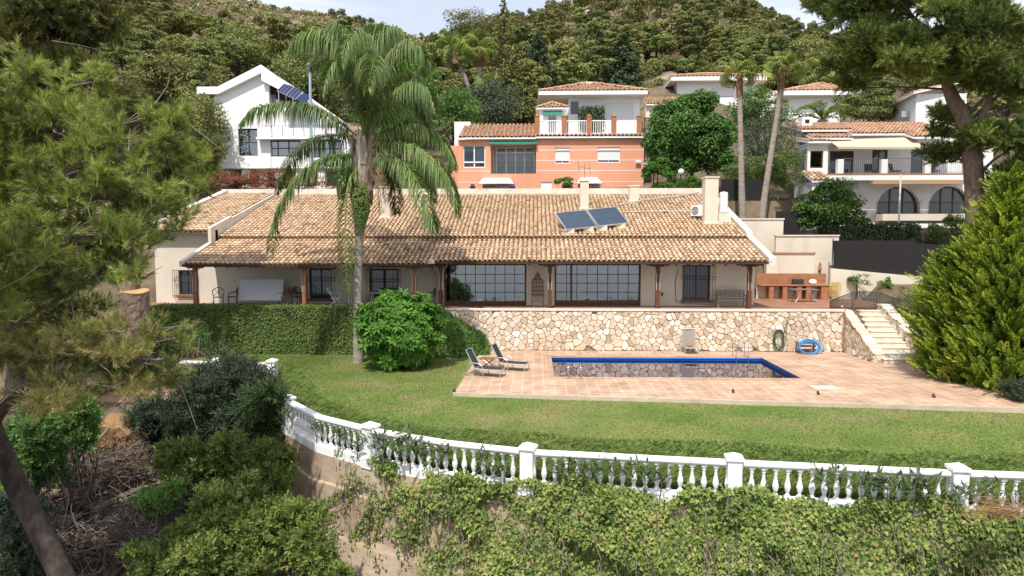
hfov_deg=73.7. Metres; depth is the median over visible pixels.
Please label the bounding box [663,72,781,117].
house
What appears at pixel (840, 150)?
house
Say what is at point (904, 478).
oleander
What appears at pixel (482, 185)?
window
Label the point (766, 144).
olive tree
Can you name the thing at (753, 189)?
fence
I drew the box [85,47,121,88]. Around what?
pine tree
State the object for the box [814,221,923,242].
cypress hedge
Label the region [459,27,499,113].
fan palm
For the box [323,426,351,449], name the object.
oleander
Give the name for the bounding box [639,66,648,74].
pine tree
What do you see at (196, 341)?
reed shrub
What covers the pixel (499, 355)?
sun lounger
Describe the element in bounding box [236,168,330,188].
bougainvillea
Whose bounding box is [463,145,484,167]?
window
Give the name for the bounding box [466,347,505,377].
sun lounger
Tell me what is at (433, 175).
garden shrub
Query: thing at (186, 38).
pine tree
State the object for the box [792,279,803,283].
grill box
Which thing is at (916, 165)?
balcony door
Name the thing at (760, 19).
pine tree
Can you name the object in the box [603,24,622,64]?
pine tree
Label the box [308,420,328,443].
oleander
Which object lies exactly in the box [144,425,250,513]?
carob bush
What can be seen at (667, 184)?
garden shrub
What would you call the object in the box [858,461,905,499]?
oleander
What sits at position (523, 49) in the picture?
pine tree
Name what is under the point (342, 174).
leafy tree
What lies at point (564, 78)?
pine tree
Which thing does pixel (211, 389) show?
oleander bush
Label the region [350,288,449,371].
rounded bush
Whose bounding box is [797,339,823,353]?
pool hose
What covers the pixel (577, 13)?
pine tree
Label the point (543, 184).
door
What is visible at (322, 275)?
window
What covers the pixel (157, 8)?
pine tree
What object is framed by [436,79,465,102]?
pine tree
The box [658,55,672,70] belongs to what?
pine tree
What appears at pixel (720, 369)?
pool water
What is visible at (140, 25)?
pine tree
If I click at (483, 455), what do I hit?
oleander
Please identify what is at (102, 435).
fallen branch
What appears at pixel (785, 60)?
tall palm
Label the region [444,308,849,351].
stone retaining wall
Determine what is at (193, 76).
pine tree
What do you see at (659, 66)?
pine tree
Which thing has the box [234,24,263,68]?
pine tree
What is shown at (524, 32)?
pine tree
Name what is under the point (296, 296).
iron chair
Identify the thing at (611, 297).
sofa
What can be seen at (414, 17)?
sky
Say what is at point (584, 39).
pine tree
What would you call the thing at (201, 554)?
carob bush
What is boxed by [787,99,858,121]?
date palm
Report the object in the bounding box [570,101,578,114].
window
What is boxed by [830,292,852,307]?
fence
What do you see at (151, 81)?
pine tree
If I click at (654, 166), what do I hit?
garden shrub
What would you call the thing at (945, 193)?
arched window
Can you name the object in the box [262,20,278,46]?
pine tree
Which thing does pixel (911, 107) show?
house
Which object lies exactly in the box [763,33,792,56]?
pine tree
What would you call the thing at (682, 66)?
pine tree
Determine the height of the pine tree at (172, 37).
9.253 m
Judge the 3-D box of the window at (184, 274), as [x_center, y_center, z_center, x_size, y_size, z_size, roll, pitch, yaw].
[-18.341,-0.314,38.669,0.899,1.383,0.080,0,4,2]
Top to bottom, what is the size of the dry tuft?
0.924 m
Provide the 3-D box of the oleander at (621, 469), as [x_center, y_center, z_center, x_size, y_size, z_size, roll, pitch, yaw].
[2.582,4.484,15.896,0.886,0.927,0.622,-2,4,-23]
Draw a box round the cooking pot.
[809,279,816,284]
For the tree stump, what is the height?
5.756 m
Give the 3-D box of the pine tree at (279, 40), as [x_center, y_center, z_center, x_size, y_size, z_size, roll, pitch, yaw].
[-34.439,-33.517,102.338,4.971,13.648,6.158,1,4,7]
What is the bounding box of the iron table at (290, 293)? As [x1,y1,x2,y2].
[278,292,300,303]
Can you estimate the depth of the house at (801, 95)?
85.44 m
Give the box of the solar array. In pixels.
[277,84,308,103]
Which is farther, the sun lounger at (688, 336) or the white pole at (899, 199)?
the white pole at (899, 199)
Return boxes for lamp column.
[307,63,313,188]
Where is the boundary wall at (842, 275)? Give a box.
[829,268,922,298]
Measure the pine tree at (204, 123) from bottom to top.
11.606 m
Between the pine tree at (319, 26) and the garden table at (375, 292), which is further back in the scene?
the pine tree at (319, 26)
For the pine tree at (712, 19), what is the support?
on the ground at (780, 198)
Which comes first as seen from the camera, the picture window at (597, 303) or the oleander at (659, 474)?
the oleander at (659, 474)
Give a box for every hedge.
[149,301,442,355]
[577,105,605,132]
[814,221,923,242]
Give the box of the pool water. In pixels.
[552,360,791,377]
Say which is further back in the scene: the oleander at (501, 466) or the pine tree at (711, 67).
the pine tree at (711, 67)
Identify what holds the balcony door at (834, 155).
in the house at (840, 150)
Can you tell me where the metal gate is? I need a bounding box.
[852,291,878,309]
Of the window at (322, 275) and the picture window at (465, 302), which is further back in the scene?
the window at (322, 275)
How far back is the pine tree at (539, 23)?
135.64 m
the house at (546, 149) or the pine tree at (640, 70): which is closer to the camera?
the house at (546, 149)
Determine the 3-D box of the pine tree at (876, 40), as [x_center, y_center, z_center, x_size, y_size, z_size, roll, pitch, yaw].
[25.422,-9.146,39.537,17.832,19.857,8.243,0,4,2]
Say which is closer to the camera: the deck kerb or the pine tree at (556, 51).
the deck kerb
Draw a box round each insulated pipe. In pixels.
[617,191,698,204]
[623,210,690,211]
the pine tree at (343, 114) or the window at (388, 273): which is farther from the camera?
the pine tree at (343, 114)
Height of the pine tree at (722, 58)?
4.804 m
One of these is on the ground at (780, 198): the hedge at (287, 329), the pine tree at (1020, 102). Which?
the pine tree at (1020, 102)
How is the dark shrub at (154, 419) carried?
on the ground at (780, 198)
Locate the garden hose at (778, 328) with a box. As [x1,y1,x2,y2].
[760,320,787,351]
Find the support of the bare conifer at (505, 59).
on the ground at (780, 198)
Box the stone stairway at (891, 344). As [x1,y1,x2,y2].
[855,310,917,363]
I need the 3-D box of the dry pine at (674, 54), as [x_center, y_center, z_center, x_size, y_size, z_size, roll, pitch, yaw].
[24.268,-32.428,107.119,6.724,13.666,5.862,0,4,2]
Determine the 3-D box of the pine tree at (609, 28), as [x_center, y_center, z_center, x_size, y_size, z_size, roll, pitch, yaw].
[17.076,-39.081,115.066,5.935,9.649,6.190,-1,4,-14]
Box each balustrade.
[158,357,278,375]
[281,394,1023,521]
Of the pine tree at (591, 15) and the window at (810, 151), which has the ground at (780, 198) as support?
the pine tree at (591, 15)
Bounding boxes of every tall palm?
[719,57,760,217]
[758,49,806,217]
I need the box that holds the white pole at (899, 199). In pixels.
[898,175,901,222]
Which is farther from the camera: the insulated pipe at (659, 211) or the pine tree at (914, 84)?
the pine tree at (914, 84)
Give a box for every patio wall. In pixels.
[764,252,815,272]
[814,261,831,284]
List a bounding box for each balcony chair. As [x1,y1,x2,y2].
[864,164,875,171]
[888,163,900,171]
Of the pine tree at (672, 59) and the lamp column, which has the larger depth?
the pine tree at (672, 59)
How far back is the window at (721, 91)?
89.66 m
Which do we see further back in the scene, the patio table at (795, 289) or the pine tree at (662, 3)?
the pine tree at (662, 3)
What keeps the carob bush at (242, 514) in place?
on the ground at (780, 198)
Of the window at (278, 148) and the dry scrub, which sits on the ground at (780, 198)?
the dry scrub
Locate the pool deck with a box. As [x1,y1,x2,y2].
[456,350,1023,407]
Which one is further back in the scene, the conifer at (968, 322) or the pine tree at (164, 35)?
the pine tree at (164, 35)
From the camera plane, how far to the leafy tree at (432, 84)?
73.88 m
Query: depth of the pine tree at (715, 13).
136.57 m
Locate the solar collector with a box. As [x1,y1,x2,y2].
[555,207,628,234]
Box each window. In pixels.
[180,270,192,294]
[239,129,257,155]
[271,95,275,103]
[271,140,299,156]
[310,269,331,297]
[313,140,341,157]
[370,269,398,301]
[444,264,525,304]
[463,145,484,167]
[482,185,509,188]
[554,264,640,305]
[555,148,569,163]
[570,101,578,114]
[597,147,619,162]
[603,103,632,119]
[683,265,709,298]
[712,87,732,96]
[743,85,755,96]
[810,151,822,167]
[877,187,916,213]
[929,187,964,213]
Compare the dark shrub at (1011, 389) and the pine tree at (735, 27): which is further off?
the pine tree at (735, 27)
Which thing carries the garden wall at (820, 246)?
on the ground at (780, 198)
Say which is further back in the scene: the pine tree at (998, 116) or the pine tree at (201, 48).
the pine tree at (998, 116)
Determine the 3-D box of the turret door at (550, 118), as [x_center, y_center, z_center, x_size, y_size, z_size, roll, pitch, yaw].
[3.616,-14.501,61.380,0.723,1.904,0.060,0,4,2]
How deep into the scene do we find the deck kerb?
24.18 m
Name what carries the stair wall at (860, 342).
on the pool deck
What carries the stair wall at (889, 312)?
on the pool deck
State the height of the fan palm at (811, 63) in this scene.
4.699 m
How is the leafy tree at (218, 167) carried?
on the ground at (780, 198)
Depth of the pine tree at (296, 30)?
138.57 m
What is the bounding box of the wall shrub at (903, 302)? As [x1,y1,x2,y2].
[891,286,918,327]
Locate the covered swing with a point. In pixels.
(260, 289)
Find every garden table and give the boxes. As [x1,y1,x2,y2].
[334,291,353,305]
[366,291,379,301]
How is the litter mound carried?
on the ground at (780, 198)
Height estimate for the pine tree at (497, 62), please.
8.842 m
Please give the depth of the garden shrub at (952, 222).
45.83 m
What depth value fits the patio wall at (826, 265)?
41.89 m
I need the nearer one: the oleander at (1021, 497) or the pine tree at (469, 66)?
the oleander at (1021, 497)
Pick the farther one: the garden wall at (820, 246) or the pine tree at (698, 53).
the pine tree at (698, 53)
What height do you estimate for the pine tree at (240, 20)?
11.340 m
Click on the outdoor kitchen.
(772, 285)
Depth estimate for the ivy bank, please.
33.78 m
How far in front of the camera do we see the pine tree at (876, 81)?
103.72 m
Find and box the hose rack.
[796,341,815,352]
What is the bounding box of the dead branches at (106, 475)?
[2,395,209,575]
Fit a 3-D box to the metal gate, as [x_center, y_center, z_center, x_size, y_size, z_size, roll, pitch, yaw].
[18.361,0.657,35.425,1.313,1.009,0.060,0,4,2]
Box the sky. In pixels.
[247,0,1023,39]
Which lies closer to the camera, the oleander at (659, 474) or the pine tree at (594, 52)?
the oleander at (659, 474)
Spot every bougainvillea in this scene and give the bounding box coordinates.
[208,169,277,192]
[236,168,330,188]
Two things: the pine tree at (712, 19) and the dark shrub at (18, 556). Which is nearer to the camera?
the dark shrub at (18, 556)
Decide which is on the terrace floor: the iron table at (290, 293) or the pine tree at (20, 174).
the iron table at (290, 293)
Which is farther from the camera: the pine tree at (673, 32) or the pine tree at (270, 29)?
the pine tree at (270, 29)
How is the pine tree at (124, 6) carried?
on the ground at (780, 198)
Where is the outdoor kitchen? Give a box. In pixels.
[756,273,831,298]
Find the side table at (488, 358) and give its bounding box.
[478,357,496,366]
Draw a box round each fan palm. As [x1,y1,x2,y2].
[434,31,472,118]
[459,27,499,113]
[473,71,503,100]
[799,52,838,85]
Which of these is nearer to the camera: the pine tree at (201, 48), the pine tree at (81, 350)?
the pine tree at (81, 350)
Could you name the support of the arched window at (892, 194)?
in the house at (840, 150)
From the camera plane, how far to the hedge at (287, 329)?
34.57 m
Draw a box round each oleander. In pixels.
[274,403,297,429]
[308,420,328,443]
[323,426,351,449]
[338,433,365,460]
[355,423,394,463]
[373,420,432,473]
[421,440,455,475]
[470,443,499,479]
[480,454,519,482]
[548,455,576,483]
[566,456,593,492]
[580,454,618,481]
[605,461,632,485]
[624,453,663,490]
[648,463,675,499]
[806,458,855,502]
[848,468,884,510]
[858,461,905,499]
[886,464,935,512]
[901,462,942,508]
[941,478,977,508]
[975,475,1009,506]
[1004,476,1023,507]
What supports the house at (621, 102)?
on the ground at (780, 198)
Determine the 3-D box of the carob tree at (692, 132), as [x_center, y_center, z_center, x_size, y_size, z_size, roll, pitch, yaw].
[14.289,-11.068,54.781,8.190,9.622,6.713,0,4,2]
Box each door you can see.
[496,147,534,173]
[541,182,551,187]
[548,116,555,132]
[829,151,852,173]
[872,150,886,171]
[910,149,934,172]
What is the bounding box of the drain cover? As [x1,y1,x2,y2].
[811,386,837,388]
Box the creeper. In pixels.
[322,447,1023,575]
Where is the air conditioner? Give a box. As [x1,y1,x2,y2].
[691,205,701,217]
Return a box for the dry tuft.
[940,484,1023,524]
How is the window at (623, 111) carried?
in the house at (621, 102)
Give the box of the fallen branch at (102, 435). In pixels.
[52,427,109,487]
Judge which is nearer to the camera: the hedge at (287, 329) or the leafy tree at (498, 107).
the hedge at (287, 329)
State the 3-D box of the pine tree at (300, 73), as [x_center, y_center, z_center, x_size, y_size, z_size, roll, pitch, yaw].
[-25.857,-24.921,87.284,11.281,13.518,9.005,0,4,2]
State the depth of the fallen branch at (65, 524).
18.79 m
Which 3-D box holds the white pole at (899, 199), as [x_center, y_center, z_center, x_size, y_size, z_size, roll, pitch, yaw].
[27.180,-5.589,47.896,0.166,4.697,0.166,-2,4,-21]
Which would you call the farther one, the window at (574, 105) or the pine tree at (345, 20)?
the pine tree at (345, 20)
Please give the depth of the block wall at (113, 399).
28.42 m
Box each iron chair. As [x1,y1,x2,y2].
[212,287,224,303]
[228,287,237,298]
[290,287,301,303]
[425,288,435,303]
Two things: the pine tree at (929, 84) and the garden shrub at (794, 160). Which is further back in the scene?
the pine tree at (929, 84)
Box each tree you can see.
[0,0,232,399]
[0,33,225,575]
[0,307,202,427]
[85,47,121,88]
[96,34,154,86]
[119,3,137,12]
[119,50,234,126]
[120,66,143,96]
[123,29,161,95]
[125,20,163,43]
[127,0,155,21]
[131,15,160,51]
[138,53,180,107]
[149,2,178,18]
[153,20,180,35]
[153,37,200,78]
[154,31,168,47]
[154,51,186,95]
[155,35,192,58]
[157,10,197,36]
[165,33,183,76]
[170,90,231,196]
[176,61,214,132]
[177,9,206,36]
[182,43,226,84]
[189,13,213,40]
[190,19,269,79]
[200,17,223,49]
[205,162,226,197]
[213,20,228,33]
[214,34,241,80]
[225,17,251,67]
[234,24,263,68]
[245,56,277,71]
[259,16,293,77]
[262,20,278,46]
[270,40,341,109]
[281,53,321,93]
[289,24,319,39]
[306,23,328,30]
[308,26,324,54]
[311,146,350,186]
[313,66,402,120]
[328,24,348,107]
[336,105,370,121]
[337,15,356,47]
[348,101,429,171]
[376,50,401,92]
[383,55,446,148]
[412,49,441,98]
[420,84,484,145]
[424,42,444,66]
[431,67,462,88]
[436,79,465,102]
[441,6,516,53]
[443,36,468,76]
[446,58,472,68]
[446,77,532,139]
[455,69,488,96]
[469,43,500,74]
[493,55,507,68]
[499,41,531,73]
[499,65,541,124]
[501,23,536,49]
[506,58,551,87]
[526,12,549,44]
[526,33,560,101]
[545,10,561,44]
[546,68,578,86]
[547,38,585,64]
[550,53,590,80]
[562,71,593,84]
[569,0,589,39]
[574,25,611,77]
[580,16,616,81]
[582,9,611,23]
[583,19,622,34]
[587,73,602,81]
[596,34,635,68]
[601,33,644,86]
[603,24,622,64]
[603,26,633,38]
[619,24,639,46]
[628,21,650,34]
[629,28,647,62]
[638,58,665,80]
[639,20,669,57]
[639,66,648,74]
[640,77,665,87]
[640,88,737,185]
[641,24,658,63]
[642,59,662,75]
[647,33,678,61]
[654,0,668,20]
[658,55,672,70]
[665,56,678,71]
[666,10,688,26]
[666,18,686,50]
[668,39,719,62]
[670,48,693,57]
[675,7,703,54]
[676,56,695,73]
[680,23,769,61]
[685,0,710,36]
[685,54,705,72]
[687,62,715,72]
[689,13,715,65]
[690,9,715,29]
[693,63,719,72]
[703,0,722,31]
[707,26,727,60]
[708,51,733,65]
[718,24,745,46]
[718,25,738,54]
[718,61,740,72]
[722,83,802,178]
[726,45,757,71]
[732,117,803,169]
[733,35,767,52]
[734,18,752,37]
[745,34,769,72]
[751,14,768,36]
[758,60,800,90]
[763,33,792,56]
[769,34,790,90]
[774,44,798,85]
[777,31,847,81]
[777,66,824,87]
[779,16,803,45]
[790,177,871,232]
[799,0,1023,245]
[807,25,830,52]
[819,73,854,82]
[830,86,898,121]
[847,273,872,296]
[862,72,891,104]
[863,79,900,95]
[905,76,939,89]
[920,77,942,93]
[971,89,1023,124]
[974,87,999,117]
[1004,40,1023,54]
[1016,95,1023,116]
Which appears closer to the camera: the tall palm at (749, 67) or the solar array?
the tall palm at (749, 67)
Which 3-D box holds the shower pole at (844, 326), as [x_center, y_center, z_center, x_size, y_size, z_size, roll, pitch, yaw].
[16.649,2.042,34.395,0.354,2.492,0.133,-3,5,-34]
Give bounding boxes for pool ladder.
[567,363,580,379]
[732,339,748,361]
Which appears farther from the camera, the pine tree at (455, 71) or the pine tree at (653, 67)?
the pine tree at (455, 71)
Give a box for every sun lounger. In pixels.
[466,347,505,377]
[491,343,529,371]
[680,329,698,353]
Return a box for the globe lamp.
[678,169,683,187]
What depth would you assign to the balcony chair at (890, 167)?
52.12 m
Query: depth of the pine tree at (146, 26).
95.77 m
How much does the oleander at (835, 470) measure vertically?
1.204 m
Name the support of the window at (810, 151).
in the house at (840, 150)
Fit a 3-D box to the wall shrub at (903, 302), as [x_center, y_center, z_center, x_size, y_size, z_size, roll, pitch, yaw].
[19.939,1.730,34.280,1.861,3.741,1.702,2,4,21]
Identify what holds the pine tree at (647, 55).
on the ground at (780, 198)
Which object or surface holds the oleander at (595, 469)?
in the balustrade at (734, 464)
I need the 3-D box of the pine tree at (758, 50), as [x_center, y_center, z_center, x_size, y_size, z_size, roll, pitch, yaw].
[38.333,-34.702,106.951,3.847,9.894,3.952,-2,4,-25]
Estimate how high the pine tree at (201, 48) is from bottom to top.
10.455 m
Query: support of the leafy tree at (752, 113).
on the ground at (780, 198)
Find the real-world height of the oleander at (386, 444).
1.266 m
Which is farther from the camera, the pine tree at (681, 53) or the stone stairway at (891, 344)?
the pine tree at (681, 53)
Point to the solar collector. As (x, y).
(602, 218)
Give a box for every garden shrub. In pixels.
[383,163,454,188]
[553,176,573,187]
[641,160,671,187]
[652,170,687,187]
[683,175,701,187]
[720,154,791,188]
[763,138,805,191]
[916,223,950,243]
[935,213,964,238]
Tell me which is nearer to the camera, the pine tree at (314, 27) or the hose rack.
the hose rack
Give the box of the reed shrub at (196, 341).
[153,312,228,357]
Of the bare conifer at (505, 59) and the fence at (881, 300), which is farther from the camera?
the bare conifer at (505, 59)
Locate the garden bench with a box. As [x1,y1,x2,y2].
[715,290,746,306]
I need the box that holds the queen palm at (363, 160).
[238,21,462,363]
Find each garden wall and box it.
[739,218,784,251]
[774,235,839,260]
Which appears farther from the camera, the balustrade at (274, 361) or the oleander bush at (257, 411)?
the balustrade at (274, 361)
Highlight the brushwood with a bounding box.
[61,478,194,575]
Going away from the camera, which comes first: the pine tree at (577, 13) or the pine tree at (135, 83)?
the pine tree at (135, 83)
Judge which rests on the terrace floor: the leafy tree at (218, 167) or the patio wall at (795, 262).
the patio wall at (795, 262)
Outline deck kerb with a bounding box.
[453,392,1023,412]
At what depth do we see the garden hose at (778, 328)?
34.72 m
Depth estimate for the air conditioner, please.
40.68 m
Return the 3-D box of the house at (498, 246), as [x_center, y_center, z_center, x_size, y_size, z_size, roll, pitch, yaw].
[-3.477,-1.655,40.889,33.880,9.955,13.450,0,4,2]
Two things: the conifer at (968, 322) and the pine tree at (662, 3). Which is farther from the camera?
the pine tree at (662, 3)
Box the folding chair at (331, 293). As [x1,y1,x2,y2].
[326,287,341,304]
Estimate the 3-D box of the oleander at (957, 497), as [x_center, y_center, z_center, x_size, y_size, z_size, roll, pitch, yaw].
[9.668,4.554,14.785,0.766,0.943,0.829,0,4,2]
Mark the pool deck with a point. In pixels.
(853, 379)
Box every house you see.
[155,176,775,308]
[197,65,377,187]
[451,101,644,188]
[537,82,648,133]
[641,97,678,116]
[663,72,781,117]
[764,81,861,121]
[782,117,993,229]
[884,83,966,135]
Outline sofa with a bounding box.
[588,289,632,300]
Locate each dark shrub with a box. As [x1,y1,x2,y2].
[0,410,94,539]
[0,490,74,575]
[8,393,111,513]
[119,388,203,453]
[125,471,192,541]
[995,376,1023,401]
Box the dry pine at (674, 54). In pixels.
[657,38,682,61]
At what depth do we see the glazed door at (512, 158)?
61.35 m
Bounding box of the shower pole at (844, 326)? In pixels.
[841,304,845,352]
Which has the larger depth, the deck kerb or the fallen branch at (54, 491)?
the deck kerb
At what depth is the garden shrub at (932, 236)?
44.83 m
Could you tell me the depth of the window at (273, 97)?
59.95 m
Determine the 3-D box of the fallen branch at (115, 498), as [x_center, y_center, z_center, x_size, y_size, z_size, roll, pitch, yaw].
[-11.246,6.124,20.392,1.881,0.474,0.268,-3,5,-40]
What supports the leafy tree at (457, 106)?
on the ground at (780, 198)
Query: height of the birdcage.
1.934 m
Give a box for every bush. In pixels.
[115,526,246,575]
[141,345,291,444]
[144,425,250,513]
[153,464,344,575]
[199,433,306,551]
[225,371,291,444]
[288,536,355,575]
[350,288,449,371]
[877,276,892,287]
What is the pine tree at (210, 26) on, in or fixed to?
on the ground at (780, 198)
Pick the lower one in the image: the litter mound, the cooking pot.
the litter mound
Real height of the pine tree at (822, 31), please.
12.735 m
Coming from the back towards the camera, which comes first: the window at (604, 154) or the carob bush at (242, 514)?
the window at (604, 154)
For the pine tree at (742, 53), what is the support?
on the ground at (780, 198)
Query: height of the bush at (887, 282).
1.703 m
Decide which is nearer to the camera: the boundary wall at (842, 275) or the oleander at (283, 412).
the oleander at (283, 412)
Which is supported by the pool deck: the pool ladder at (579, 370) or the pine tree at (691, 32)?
the pool ladder at (579, 370)
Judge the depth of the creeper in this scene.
15.60 m
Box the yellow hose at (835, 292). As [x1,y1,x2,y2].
[829,282,840,296]
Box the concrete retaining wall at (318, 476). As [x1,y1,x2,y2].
[283,434,1023,575]
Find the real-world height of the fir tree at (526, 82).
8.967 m
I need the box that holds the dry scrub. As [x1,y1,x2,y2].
[64,0,1017,147]
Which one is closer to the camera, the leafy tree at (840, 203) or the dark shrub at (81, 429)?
the dark shrub at (81, 429)
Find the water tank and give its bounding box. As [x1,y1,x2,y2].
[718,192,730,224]
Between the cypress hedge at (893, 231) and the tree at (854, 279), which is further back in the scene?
the cypress hedge at (893, 231)
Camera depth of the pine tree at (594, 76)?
100.94 m
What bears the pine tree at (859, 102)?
on the ground at (780, 198)
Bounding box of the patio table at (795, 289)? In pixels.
[788,288,818,301]
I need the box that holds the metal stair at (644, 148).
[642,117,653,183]
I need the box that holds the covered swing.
[236,279,283,303]
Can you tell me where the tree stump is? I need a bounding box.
[114,279,150,374]
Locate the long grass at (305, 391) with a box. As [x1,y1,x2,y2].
[264,362,1023,504]
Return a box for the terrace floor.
[150,298,903,314]
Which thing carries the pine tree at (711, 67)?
on the ground at (780, 198)
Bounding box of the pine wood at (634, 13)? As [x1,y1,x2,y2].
[117,0,998,68]
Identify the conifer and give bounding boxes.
[475,0,532,124]
[891,159,1023,394]
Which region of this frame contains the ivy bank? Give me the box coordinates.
[433,307,490,357]
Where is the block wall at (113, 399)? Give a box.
[79,378,183,401]
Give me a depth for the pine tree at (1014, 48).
135.40 m
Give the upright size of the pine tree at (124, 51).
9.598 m
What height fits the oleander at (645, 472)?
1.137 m
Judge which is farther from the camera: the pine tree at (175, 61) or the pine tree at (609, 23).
the pine tree at (609, 23)
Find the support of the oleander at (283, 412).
in the balustrade at (734, 464)
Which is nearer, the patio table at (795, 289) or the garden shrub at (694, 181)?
the patio table at (795, 289)
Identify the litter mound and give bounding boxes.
[77,413,145,453]
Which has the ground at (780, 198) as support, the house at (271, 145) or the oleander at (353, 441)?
the house at (271, 145)
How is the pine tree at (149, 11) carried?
on the ground at (780, 198)
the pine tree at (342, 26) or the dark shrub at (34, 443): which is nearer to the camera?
the dark shrub at (34, 443)
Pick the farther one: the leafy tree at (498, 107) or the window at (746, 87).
the window at (746, 87)
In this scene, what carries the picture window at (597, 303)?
in the house at (498, 246)
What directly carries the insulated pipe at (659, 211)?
on the house at (498, 246)
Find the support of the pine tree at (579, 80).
on the ground at (780, 198)
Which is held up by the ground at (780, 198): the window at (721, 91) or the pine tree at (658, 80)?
the pine tree at (658, 80)
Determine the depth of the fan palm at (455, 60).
78.87 m
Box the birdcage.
[531,272,543,306]
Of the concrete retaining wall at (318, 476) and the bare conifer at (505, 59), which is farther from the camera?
the bare conifer at (505, 59)
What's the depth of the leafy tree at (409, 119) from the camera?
64.64 m
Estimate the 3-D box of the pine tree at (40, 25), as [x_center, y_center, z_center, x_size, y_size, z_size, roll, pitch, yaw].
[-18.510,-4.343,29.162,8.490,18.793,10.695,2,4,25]
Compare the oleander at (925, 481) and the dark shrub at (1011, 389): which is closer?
the oleander at (925, 481)
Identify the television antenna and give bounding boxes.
[578,161,589,179]
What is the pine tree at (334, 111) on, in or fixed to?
on the ground at (780, 198)
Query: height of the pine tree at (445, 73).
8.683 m
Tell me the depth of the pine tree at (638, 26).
125.69 m
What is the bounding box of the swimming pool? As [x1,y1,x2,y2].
[544,355,811,379]
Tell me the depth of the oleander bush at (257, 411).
21.36 m
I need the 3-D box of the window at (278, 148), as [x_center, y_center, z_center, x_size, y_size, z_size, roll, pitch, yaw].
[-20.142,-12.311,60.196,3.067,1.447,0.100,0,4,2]
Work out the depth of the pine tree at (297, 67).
95.61 m
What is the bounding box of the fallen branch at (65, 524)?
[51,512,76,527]
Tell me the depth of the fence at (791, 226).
45.24 m
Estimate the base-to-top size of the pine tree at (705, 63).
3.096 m
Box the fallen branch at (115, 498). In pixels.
[100,481,163,508]
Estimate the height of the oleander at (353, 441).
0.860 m
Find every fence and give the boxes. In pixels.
[720,178,763,200]
[775,210,800,234]
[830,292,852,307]
[832,238,949,276]
[879,292,898,307]
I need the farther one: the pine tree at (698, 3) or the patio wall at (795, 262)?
the pine tree at (698, 3)
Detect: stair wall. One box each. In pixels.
[842,310,882,362]
[873,303,918,359]
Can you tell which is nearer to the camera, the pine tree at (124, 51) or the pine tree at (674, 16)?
the pine tree at (124, 51)
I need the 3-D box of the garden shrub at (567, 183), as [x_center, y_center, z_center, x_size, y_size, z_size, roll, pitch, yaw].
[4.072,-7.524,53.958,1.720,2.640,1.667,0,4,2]
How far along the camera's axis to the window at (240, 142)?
60.24 m
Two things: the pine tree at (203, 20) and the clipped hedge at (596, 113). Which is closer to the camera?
the clipped hedge at (596, 113)
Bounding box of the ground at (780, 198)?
[0,0,1023,575]
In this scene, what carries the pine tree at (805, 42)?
on the ground at (780, 198)
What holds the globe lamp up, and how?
on the ground at (780, 198)
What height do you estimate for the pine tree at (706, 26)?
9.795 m
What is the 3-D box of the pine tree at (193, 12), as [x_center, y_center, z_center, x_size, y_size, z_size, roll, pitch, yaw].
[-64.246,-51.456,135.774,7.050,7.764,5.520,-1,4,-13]
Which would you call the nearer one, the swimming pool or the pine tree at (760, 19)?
the swimming pool
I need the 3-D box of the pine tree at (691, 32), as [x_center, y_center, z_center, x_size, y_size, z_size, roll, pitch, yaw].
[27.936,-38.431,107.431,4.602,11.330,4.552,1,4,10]
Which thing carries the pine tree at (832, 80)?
on the ground at (780, 198)
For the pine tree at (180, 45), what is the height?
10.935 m
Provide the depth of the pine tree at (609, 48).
100.95 m
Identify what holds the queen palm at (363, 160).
on the lawn at (803, 434)
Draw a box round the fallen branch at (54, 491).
[3,488,79,497]
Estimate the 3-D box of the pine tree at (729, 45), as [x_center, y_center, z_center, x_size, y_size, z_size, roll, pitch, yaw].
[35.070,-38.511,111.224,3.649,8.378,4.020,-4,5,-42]
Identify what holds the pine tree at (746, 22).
on the ground at (780, 198)
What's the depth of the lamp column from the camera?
56.52 m
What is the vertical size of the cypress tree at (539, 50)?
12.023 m
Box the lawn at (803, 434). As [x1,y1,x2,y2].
[180,354,1023,505]
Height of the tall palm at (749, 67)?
11.230 m
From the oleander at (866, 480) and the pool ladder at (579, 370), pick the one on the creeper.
the oleander at (866, 480)
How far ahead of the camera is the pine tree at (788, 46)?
104.44 m
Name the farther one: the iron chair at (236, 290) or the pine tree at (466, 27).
the pine tree at (466, 27)
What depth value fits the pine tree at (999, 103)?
78.75 m
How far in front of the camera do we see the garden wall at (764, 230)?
43.76 m
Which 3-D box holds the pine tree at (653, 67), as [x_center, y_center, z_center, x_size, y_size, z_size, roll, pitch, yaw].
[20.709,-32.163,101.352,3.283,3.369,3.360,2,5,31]
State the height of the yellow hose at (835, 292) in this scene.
0.873 m
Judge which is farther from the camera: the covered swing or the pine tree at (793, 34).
the pine tree at (793, 34)
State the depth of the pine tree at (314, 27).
128.28 m
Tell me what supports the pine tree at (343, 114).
on the ground at (780, 198)
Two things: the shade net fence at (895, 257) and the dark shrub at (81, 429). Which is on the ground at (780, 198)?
the dark shrub at (81, 429)
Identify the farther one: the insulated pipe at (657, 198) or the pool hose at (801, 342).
the insulated pipe at (657, 198)

